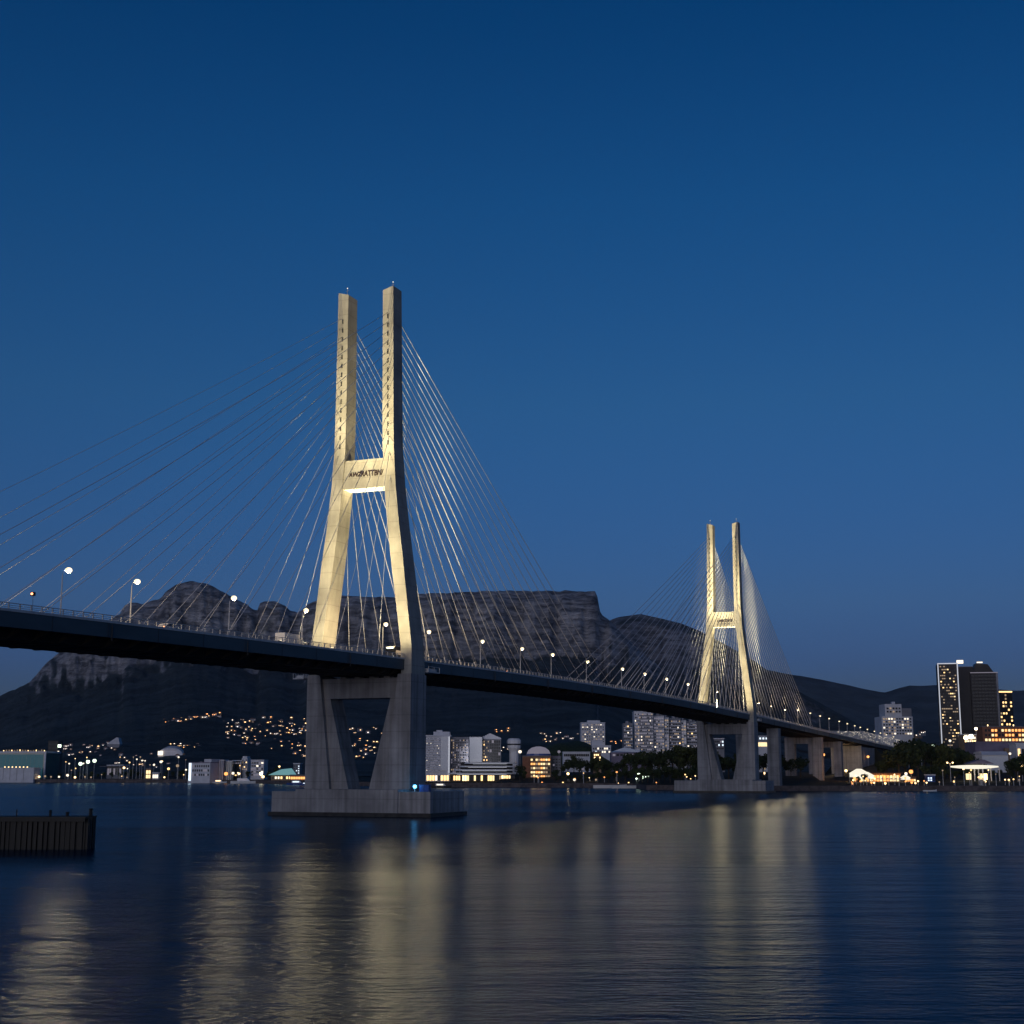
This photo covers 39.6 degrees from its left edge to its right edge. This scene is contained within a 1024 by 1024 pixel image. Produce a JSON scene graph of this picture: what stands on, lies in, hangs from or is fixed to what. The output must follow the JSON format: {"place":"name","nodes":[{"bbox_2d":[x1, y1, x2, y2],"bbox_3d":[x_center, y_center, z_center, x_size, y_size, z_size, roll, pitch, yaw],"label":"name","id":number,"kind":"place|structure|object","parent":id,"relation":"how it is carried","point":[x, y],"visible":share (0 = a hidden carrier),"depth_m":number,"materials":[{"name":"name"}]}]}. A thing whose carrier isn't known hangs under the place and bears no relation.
{"place":"outdoors","nodes":[
{"label":"outdoors","id":0,"kind":"place"},
{"bbox_2d":[0,581,830,776],"bbox_3d":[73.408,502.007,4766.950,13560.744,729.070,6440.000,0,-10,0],"label":"mountain","id":1,"kind":"structure","parent":0,"point":[77,700],"depth_m":4501.12,"materials":[{"name":"grey stone"}]},
{"bbox_2d":[107,737,121,747],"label":"steep roofed hall","id":2,"kind":"structure","parent":1,"relation":"on","point":[116,742],"depth_m":2540.62,"materials":[{"name":"grey"}]},
{"bbox_2d":[158,746,183,756],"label":"stadium hall","id":3,"kind":"structure","parent":1,"relation":"on","point":[170,751],"depth_m":2184.46,"materials":[{"name":"grey"}]},
{"bbox_2d":[0,776,1023,1023],"bbox_3d":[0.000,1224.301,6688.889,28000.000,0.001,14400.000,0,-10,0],"label":"water","id":4,"kind":"structure","parent":0,"point":[196,904],"depth_m":110.08,"materials":[{"name":"blue liquid"}]},
{"bbox_2d":[0,808,96,849],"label":"timber jetty","id":5,"kind":"object","parent":4,"relation":"in","point":[51,832],"visible":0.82,"depth_m":194.56,"materials":[{"name":"brown wood"}]},
{"bbox_2d":[231,778,255,783],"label":"boat","id":6,"kind":"object","parent":4,"relation":"on","point":[243,781],"visible":1,"depth_m":1143.12,"materials":[{"name":"white paint"}]},
{"bbox_2d":[431,779,451,787],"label":"boat","id":7,"kind":"object","parent":4,"relation":"on","point":[440,785],"visible":0.79,"depth_m":871.41,"materials":[{"name":"metal"}]},
{"bbox_2d":[0,284,899,817],"bbox_3d":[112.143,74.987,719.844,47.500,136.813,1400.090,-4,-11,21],"label":"cable stayed bridge","id":8,"kind":"structure","parent":4,"relation":"on","point":[400,684],"depth_m":353.08,"materials":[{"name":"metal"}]},
{"bbox_2d":[59,568,71,613],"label":"street lamp","id":9,"kind":"object","parent":8,"relation":"on","point":[68,570],"visible":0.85,"depth_m":240.21,"materials":[{"name":"metal"}]},
{"bbox_2d":[129,579,139,622],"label":"street lamp","id":10,"kind":"object","parent":8,"relation":"on","point":[136,581],"visible":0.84,"depth_m":257.61,"materials":[{"name":"metal"}]},
{"bbox_2d":[275,632,303,643],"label":"box truck","id":11,"kind":"object","parent":8,"relation":"on","point":[290,635],"visible":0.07,"depth_m":308.45,"materials":[{"name":"white paint"}]},
{"bbox_2d":[385,646,400,656],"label":"coach","id":12,"kind":"object","parent":8,"relation":"on","point":[395,649],"visible":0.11,"depth_m":348.07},
{"bbox_2d":[419,785,430,791],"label":"equipment cabinet","id":13,"kind":"object","parent":8,"relation":"on","point":[424,788],"visible":1,"depth_m":332.19,"materials":[{"name":"blue metal"}]},
{"bbox_2d":[35,779,1023,790],"bbox_3d":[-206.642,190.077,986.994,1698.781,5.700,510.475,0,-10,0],"label":"quay wall","id":14,"kind":"structure","parent":4,"relation":"on","point":[827,788],"depth_m":868.70,"materials":[{"name":"concrete"}]},
{"bbox_2d":[612,785,635,787],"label":"boat","id":15,"kind":"object","parent":4,"relation":"on","point":[623,786],"visible":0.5,"depth_m":844.07,"materials":[{"name":"white paint"}]},
{"bbox_2d":[0,0,1023,695],"label":"sky","id":16,"kind":"structure","parent":0,"point":[667,270],"materials":[{"name":"blue"}]},
{"bbox_2d":[61,761,1023,785],"bbox_3d":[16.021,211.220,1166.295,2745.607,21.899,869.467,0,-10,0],"label":"ground","id":17,"kind":"structure","parent":0,"point":[808,779],"depth_m":890.89,"materials":[{"name":"grey concrete"}]},
{"bbox_2d":[0,768,40,782],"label":"white shed","id":18,"kind":"structure","parent":17,"relation":"on","point":[19,775],"depth_m":1234.16,"materials":[{"name":"grey"}]},
{"bbox_2d":[0,750,60,778],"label":"glass hall","id":19,"kind":"structure","parent":17,"relation":"on","point":[47,762],"depth_m":1271.13,"materials":[{"name":"teal glass"}]},
{"bbox_2d":[48,741,63,778],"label":"dark tower","id":20,"kind":"structure","parent":17,"relation":"on","point":[56,746],"depth_m":1313.24,"materials":[{"name":"grey"}]},
{"bbox_2d":[99,765,128,778],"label":"block","id":21,"kind":"structure","parent":17,"relation":"on","point":[114,769],"depth_m":1308.28,"materials":[{"name":"grey"}]},
{"bbox_2d":[188,759,219,782],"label":"faceted building","id":22,"kind":"structure","parent":17,"relation":"on","point":[206,771],"depth_m":1181.26,"materials":[{"name":"grey concrete"}]},
{"bbox_2d":[218,760,228,779],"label":"ribbed building","id":23,"kind":"structure","parent":17,"relation":"on","point":[221,771],"depth_m":1195.37,"materials":[{"name":"grey concrete"}]},
{"bbox_2d":[224,761,235,779],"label":"slatted building","id":24,"kind":"structure","parent":17,"relation":"on","point":[230,767],"depth_m":1201.08,"materials":[{"name":"grey concrete"}]},
{"bbox_2d":[233,760,242,779],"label":"dark block","id":25,"kind":"structure","parent":17,"relation":"on","point":[239,763],"depth_m":1215.42,"materials":[{"name":"grey concrete"}]},
{"bbox_2d":[242,756,250,778],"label":"white box tower","id":26,"kind":"structure","parent":17,"relation":"on","point":[246,765],"depth_m":1221.44,"materials":[{"name":"grey concrete"}]},
{"bbox_2d":[250,760,267,779],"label":"pale office","id":27,"kind":"structure","parent":17,"relation":"on","point":[258,767],"depth_m":1205.73,"materials":[{"name":"grey concrete"}]},
{"bbox_2d":[269,768,295,780],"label":"teal pavilion","id":28,"kind":"structure","parent":17,"relation":"on","point":[283,774],"depth_m":1120.93,"materials":[{"name":"grey"}]},
{"bbox_2d":[290,775,304,779],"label":"orange hall","id":29,"kind":"structure","parent":17,"relation":"on","point":[297,777],"depth_m":1115.62,"materials":[{"name":"grey"}]},
{"bbox_2d":[293,763,302,774],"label":"blue lit tower","id":30,"kind":"structure","parent":17,"relation":"on","point":[297,768],"depth_m":1161.49,"materials":[{"name":"grey concrete"}]},
{"bbox_2d":[426,730,451,780],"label":"hotel slab","id":31,"kind":"structure","parent":17,"relation":"on","point":[437,755],"depth_m":995.00,"materials":[{"name":"white paint"}]},
{"bbox_2d":[427,738,448,780],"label":"window","id":32,"kind":"structure","parent":31,"relation":"in","point":[431,776],"depth_m":992.62,"materials":[{"name":"grey"}]},
{"bbox_2d":[450,737,469,780],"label":"hotel wing","id":33,"kind":"structure","parent":17,"relation":"on","point":[459,749],"depth_m":1001.73,"materials":[{"name":"white concrete"}]},
{"bbox_2d":[469,737,482,761],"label":"blank slab","id":34,"kind":"structure","parent":17,"relation":"on","point":[475,749],"depth_m":1045.62,"materials":[{"name":"white paint"}]},
{"bbox_2d":[449,762,516,781],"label":"building","id":35,"kind":"structure","parent":17,"relation":"on","point":[482,771],"depth_m":968.60,"materials":[{"name":"white paint"}]},
{"bbox_2d":[482,733,500,761],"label":"wedge tower","id":36,"kind":"structure","parent":17,"relation":"on","point":[491,747],"depth_m":1060.43,"materials":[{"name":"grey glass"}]},
{"bbox_2d":[507,738,520,773],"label":"round tower","id":37,"kind":"structure","parent":17,"relation":"on","point":[513,745],"depth_m":1071.51,"materials":[{"name":"grey concrete"}]},
{"bbox_2d":[514,764,525,775],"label":"tree","id":38,"kind":"object","parent":17,"relation":"on","point":[519,769],"visible":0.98,"depth_m":934.17,"materials":[{"name":"green plant"}]},
{"bbox_2d":[522,747,550,776],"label":"orange building","id":39,"kind":"structure","parent":17,"relation":"on","point":[535,760],"depth_m":984.61,"materials":[{"name":"brick"}]},
{"bbox_2d":[551,756,560,775],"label":"grey annex","id":40,"kind":"object","parent":17,"relation":"on","point":[555,762],"visible":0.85,"depth_m":999.51,"materials":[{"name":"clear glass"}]},
{"bbox_2d":[560,759,575,772],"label":"tree","id":41,"kind":"object","parent":17,"relation":"on","point":[568,765],"visible":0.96,"depth_m":973.28,"materials":[{"name":"green plant"}]},
{"bbox_2d":[562,752,589,771],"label":"long low block","id":42,"kind":"structure","parent":17,"relation":"on","point":[582,755],"depth_m":1212.27,"materials":[{"name":"grey concrete"}]},
{"bbox_2d":[572,758,589,772],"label":"tree","id":43,"kind":"object","parent":17,"relation":"on","point":[579,764],"visible":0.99,"depth_m":961.69,"materials":[{"name":"green plant"}]},
{"bbox_2d":[580,720,604,744],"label":"hill hotel","id":44,"kind":"structure","parent":17,"relation":"on","point":[592,730],"depth_m":1482.59,"materials":[{"name":"grey concrete"}]},
{"bbox_2d":[589,757,604,771],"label":"tree","id":45,"kind":"object","parent":17,"relation":"on","point":[597,762],"visible":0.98,"depth_m":945.36,"materials":[{"name":"green plant"}]},
{"bbox_2d":[591,741,610,760],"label":"white annex","id":46,"kind":"object","parent":17,"relation":"on","point":[598,746],"visible":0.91,"depth_m":1331.74,"materials":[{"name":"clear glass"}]},
{"bbox_2d":[620,757,629,777],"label":"tree","id":47,"kind":"object","parent":17,"relation":"on","point":[624,762],"visible":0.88,"depth_m":950.34,"materials":[{"name":"green plant"}]},
{"bbox_2d":[622,721,632,748],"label":"apartment tower","id":48,"kind":"structure","parent":17,"relation":"on","point":[627,734],"depth_m":1403.35,"materials":[{"name":"grey concrete"}]},
{"bbox_2d":[609,747,646,770],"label":"building","id":49,"kind":"structure","parent":17,"relation":"on","point":[616,756],"depth_m":1192.64,"materials":[{"name":"white paint"}]},
{"bbox_2d":[636,767,644,782],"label":"tree","id":50,"kind":"object","parent":17,"relation":"on","point":[640,776],"visible":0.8,"depth_m":831.01,"materials":[{"name":"green plant"}]},
{"bbox_2d":[630,751,654,779],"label":"tree","id":51,"kind":"object","parent":17,"relation":"on","point":[643,758],"visible":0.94,"depth_m":858.41,"materials":[{"name":"green plant"}]},
{"bbox_2d":[632,711,653,752],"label":"apartment tower","id":52,"kind":"structure","parent":17,"relation":"on","point":[642,721],"depth_m":1412.83,"materials":[{"name":"grey concrete"}]},
{"bbox_2d":[635,714,652,733],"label":"window","id":53,"kind":"structure","parent":52,"relation":"in","point":[635,714],"depth_m":1413.90,"materials":[{"name":"grey glass"}]},
{"bbox_2d":[653,767,663,783],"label":"tree","id":54,"kind":"object","parent":17,"relation":"on","point":[658,772],"visible":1,"depth_m":800.40,"materials":[{"name":"green plant"}]},
{"bbox_2d":[653,714,664,769],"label":"apartment tower","id":55,"kind":"structure","parent":17,"relation":"on","point":[658,732],"depth_m":1421.31,"materials":[{"name":"grey concrete"}]},
{"bbox_2d":[651,749,669,769],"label":"tree","id":56,"kind":"object","parent":17,"relation":"on","point":[658,759],"visible":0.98,"depth_m":852.65,"materials":[{"name":"green plant"}]},
{"bbox_2d":[664,715,668,766],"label":"apartment tower","id":57,"kind":"structure","parent":17,"relation":"on","point":[666,729],"depth_m":1430.74,"materials":[{"name":"white paint"}]},
{"bbox_2d":[664,766,674,782],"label":"tree","id":58,"kind":"object","parent":17,"relation":"on","point":[668,770],"visible":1,"depth_m":811.30,"materials":[{"name":"green plant"}]},
{"bbox_2d":[665,749,676,766],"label":"tree","id":59,"kind":"object","parent":17,"relation":"on","point":[671,760],"visible":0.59,"depth_m":889.78,"materials":[{"name":"green plant"}]},
{"bbox_2d":[669,716,681,768],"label":"apartment tower","id":60,"kind":"structure","parent":17,"relation":"on","point":[674,731],"depth_m":1438.99,"materials":[{"name":"grey concrete"}]},
{"bbox_2d":[672,745,687,778],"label":"tree","id":61,"kind":"object","parent":17,"relation":"on","point":[679,752],"visible":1,"depth_m":850.64,"materials":[{"name":"green plant"}]},
{"bbox_2d":[681,718,686,767],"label":"apartment tower","id":62,"kind":"structure","parent":17,"relation":"on","point":[683,731],"depth_m":1448.00,"materials":[{"name":"white paint"}]},
{"bbox_2d":[683,746,696,767],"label":"tree","id":63,"kind":"object","parent":17,"relation":"on","point":[689,755],"visible":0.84,"depth_m":855.21,"materials":[{"name":"green plant"}]},
{"bbox_2d":[686,719,696,767],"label":"apartment tower","id":64,"kind":"structure","parent":17,"relation":"on","point":[691,735],"depth_m":1456.53,"materials":[{"name":"grey concrete"}]},
{"bbox_2d":[685,767,697,779],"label":"tree","id":65,"kind":"object","parent":17,"relation":"on","point":[691,772],"visible":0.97,"depth_m":806.23,"materials":[{"name":"green plant"}]},
{"bbox_2d":[714,738,724,771],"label":"lit offices","id":66,"kind":"structure","parent":17,"relation":"on","point":[719,743],"depth_m":1164.45,"materials":[{"name":"grey concrete"}]},
{"bbox_2d":[720,756,735,778],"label":"tree","id":67,"kind":"object","parent":17,"relation":"on","point":[727,763],"visible":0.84,"depth_m":835.54,"materials":[{"name":"green plant"}]},
{"bbox_2d":[758,735,767,771],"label":"golden hall","id":68,"kind":"structure","parent":17,"relation":"on","point":[762,744],"depth_m":1184.16,"materials":[{"name":"grey concrete"}]},
{"bbox_2d":[759,754,767,778],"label":"tree","id":69,"kind":"object","parent":17,"relation":"on","point":[762,762],"visible":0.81,"depth_m":820.62,"materials":[{"name":"green plant"}]},
{"bbox_2d":[781,755,789,769],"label":"tree","id":70,"kind":"object","parent":17,"relation":"on","point":[785,764],"visible":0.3,"depth_m":839.57,"materials":[{"name":"green plant"}]},
{"bbox_2d":[794,756,809,776],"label":"tree","id":71,"kind":"object","parent":17,"relation":"on","point":[801,763],"visible":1,"depth_m":847.00,"materials":[{"name":"green plant"}]},
{"bbox_2d":[849,769,868,778],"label":"tent","id":72,"kind":"object","parent":17,"relation":"on","point":[859,772],"visible":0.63,"depth_m":822.21,"materials":[{"name":"grey fabric"}]},
{"bbox_2d":[848,773,900,781],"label":"waterside restaurant","id":73,"kind":"structure","parent":17,"relation":"on","point":[885,775],"depth_m":835.38,"materials":[{"name":"glass"}]},
{"bbox_2d":[877,759,894,772],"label":"tree","id":74,"kind":"object","parent":17,"relation":"on","point":[884,765],"visible":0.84,"depth_m":884.79,"materials":[{"name":"green plant"}]},
{"bbox_2d":[875,702,913,744],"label":"stepped hotel","id":75,"kind":"structure","parent":17,"relation":"on","point":[894,720],"depth_m":1316.69,"materials":[{"name":"grey concrete"}]},
{"bbox_2d":[881,746,914,772],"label":"tree","id":76,"kind":"object","parent":17,"relation":"on","point":[898,758],"visible":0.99,"depth_m":871.97,"materials":[{"name":"green plant"}]},
{"bbox_2d":[889,740,913,774],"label":"tree","id":77,"kind":"object","parent":17,"relation":"on","point":[905,746],"visible":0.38,"depth_m":916.12,"materials":[{"name":"green plant"}]},
{"bbox_2d":[894,738,922,774],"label":"tree","id":78,"kind":"object","parent":17,"relation":"on","point":[914,744],"visible":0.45,"depth_m":922.13,"materials":[{"name":"green plant"}]},
{"bbox_2d":[905,747,923,777],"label":"tree","id":79,"kind":"object","parent":17,"relation":"on","point":[917,761],"visible":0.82,"depth_m":886.58,"materials":[{"name":"green plant"}]},
{"bbox_2d":[913,741,931,772],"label":"tree","id":80,"kind":"object","parent":17,"relation":"on","point":[923,747],"visible":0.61,"depth_m":921.67,"materials":[{"name":"green plant"}]},
{"bbox_2d":[919,765,933,773],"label":"tree","id":81,"kind":"object","parent":17,"relation":"on","point":[926,769],"visible":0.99,"depth_m":845.20,"materials":[{"name":"green plant"}]},
{"bbox_2d":[923,742,935,773],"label":"tree","id":82,"kind":"object","parent":17,"relation":"on","point":[928,745],"visible":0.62,"depth_m":918.78,"materials":[{"name":"green plant"}]},
{"bbox_2d":[924,774,935,781],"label":"blue kiosk","id":83,"kind":"object","parent":17,"relation":"on","point":[929,777],"visible":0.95,"depth_m":835.49,"materials":[{"name":"paint"}]},
{"bbox_2d":[928,743,944,775],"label":"tree","id":84,"kind":"object","parent":17,"relation":"on","point":[934,756],"visible":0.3,"depth_m":909.78,"materials":[{"name":"green plant"}]},
{"bbox_2d":[933,742,955,778],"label":"tree","id":85,"kind":"object","parent":17,"relation":"on","point":[944,757],"visible":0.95,"depth_m":878.90,"materials":[{"name":"green plant"}]},
{"bbox_2d":[935,747,960,768],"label":"tree","id":86,"kind":"object","parent":17,"relation":"on","point":[957,749],"visible":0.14,"depth_m":902.05,"materials":[{"name":"green plant"}]},
{"bbox_2d":[936,660,962,749],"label":"black tower","id":87,"kind":"structure","parent":17,"relation":"on","point":[948,699],"depth_m":1171.55,"materials":[{"name":"grey glass"}]},
{"bbox_2d":[940,666,956,696],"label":"window","id":88,"kind":"structure","parent":87,"relation":"in","point":[940,666],"depth_m":1174.46,"materials":[{"name":"grey glass"}]},
{"bbox_2d":[954,749,973,777],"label":"tree","id":89,"kind":"object","parent":17,"relation":"on","point":[961,755],"visible":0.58,"depth_m":885.33,"materials":[{"name":"green plant"}]},
{"bbox_2d":[958,666,972,733],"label":"link tower","id":90,"kind":"structure","parent":17,"relation":"on","point":[965,700],"depth_m":1216.31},
{"bbox_2d":[958,734,975,750],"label":"lit apartments","id":91,"kind":"structure","parent":17,"relation":"on","point":[962,740],"depth_m":1088.24,"materials":[{"name":"grey concrete"}]},
{"bbox_2d":[963,753,979,770],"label":"tree","id":92,"kind":"object","parent":17,"relation":"on","point":[970,757],"visible":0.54,"depth_m":870.66,"materials":[{"name":"green plant"}]},
{"bbox_2d":[950,760,999,780],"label":"canopy pavilion","id":93,"kind":"structure","parent":17,"relation":"on","point":[978,767],"depth_m":850.81,"materials":[{"name":"grey"}]},
{"bbox_2d":[970,662,1000,733],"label":"black tower","id":94,"kind":"structure","parent":17,"relation":"on","point":[985,702],"depth_m":1211.60,"materials":[{"name":"grey glass"}]},
{"bbox_2d":[971,675,997,713],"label":"window","id":95,"kind":"structure","parent":94,"relation":"in","point":[971,675],"depth_m":1212.04,"materials":[{"name":"black glass"}]},
{"bbox_2d":[973,751,1007,772],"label":"white hall","id":96,"kind":"structure","parent":17,"relation":"on","point":[998,758],"depth_m":945.94,"materials":[{"name":"paint"}]},
{"bbox_2d":[964,742,1021,760],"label":"grey warehouse","id":97,"kind":"structure","parent":17,"relation":"on","point":[971,747],"depth_m":1026.40,"materials":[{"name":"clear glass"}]},
{"bbox_2d":[974,725,1023,742],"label":"brick offices","id":98,"kind":"structure","parent":17,"relation":"on","point":[987,733],"depth_m":1137.18,"materials":[{"name":"brown brick"}]},
{"bbox_2d":[999,691,1013,725],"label":"lit top tower","id":99,"kind":"structure","parent":17,"relation":"on","point":[1006,708],"depth_m":1279.00,"materials":[{"name":"grey glass"}]},
{"bbox_2d":[1003,757,1023,781],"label":"tree","id":100,"kind":"object","parent":17,"relation":"on","point":[1015,765],"visible":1,"depth_m":826.01,"materials":[{"name":"green plant"}]},
{"bbox_2d":[1008,743,1023,758],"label":"edge block","id":101,"kind":"structure","parent":17,"relation":"on","point":[1016,749],"depth_m":978.21,"materials":[{"name":"grey concrete"}]},
{"bbox_2d":[520,741,609,771],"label":"hill","id":102,"kind":"structure","parent":0,"point":[575,746],"depth_m":1337.14,"materials":[{"name":"green plant"}]},
{"bbox_2d":[610,614,875,753],"bbox_3d":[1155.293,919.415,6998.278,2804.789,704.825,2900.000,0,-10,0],"label":"mountain","id":103,"kind":"structure","parent":0,"point":[814,708],"depth_m":6158.96,"materials":[{"name":"grey stone"}]},
{"bbox_2d":[825,749,923,774],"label":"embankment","id":104,"kind":"structure","parent":0,"point":[878,756],"depth_m":1083.86,"materials":[{"name":"plant"}]},
{"bbox_2d":[767,670,1023,758],"bbox_3d":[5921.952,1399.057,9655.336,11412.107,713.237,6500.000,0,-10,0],"label":"hills","id":105,"kind":"structure","parent":0,"point":[859,706],"depth_m":9292.49,"materials":[{"name":"plant"}]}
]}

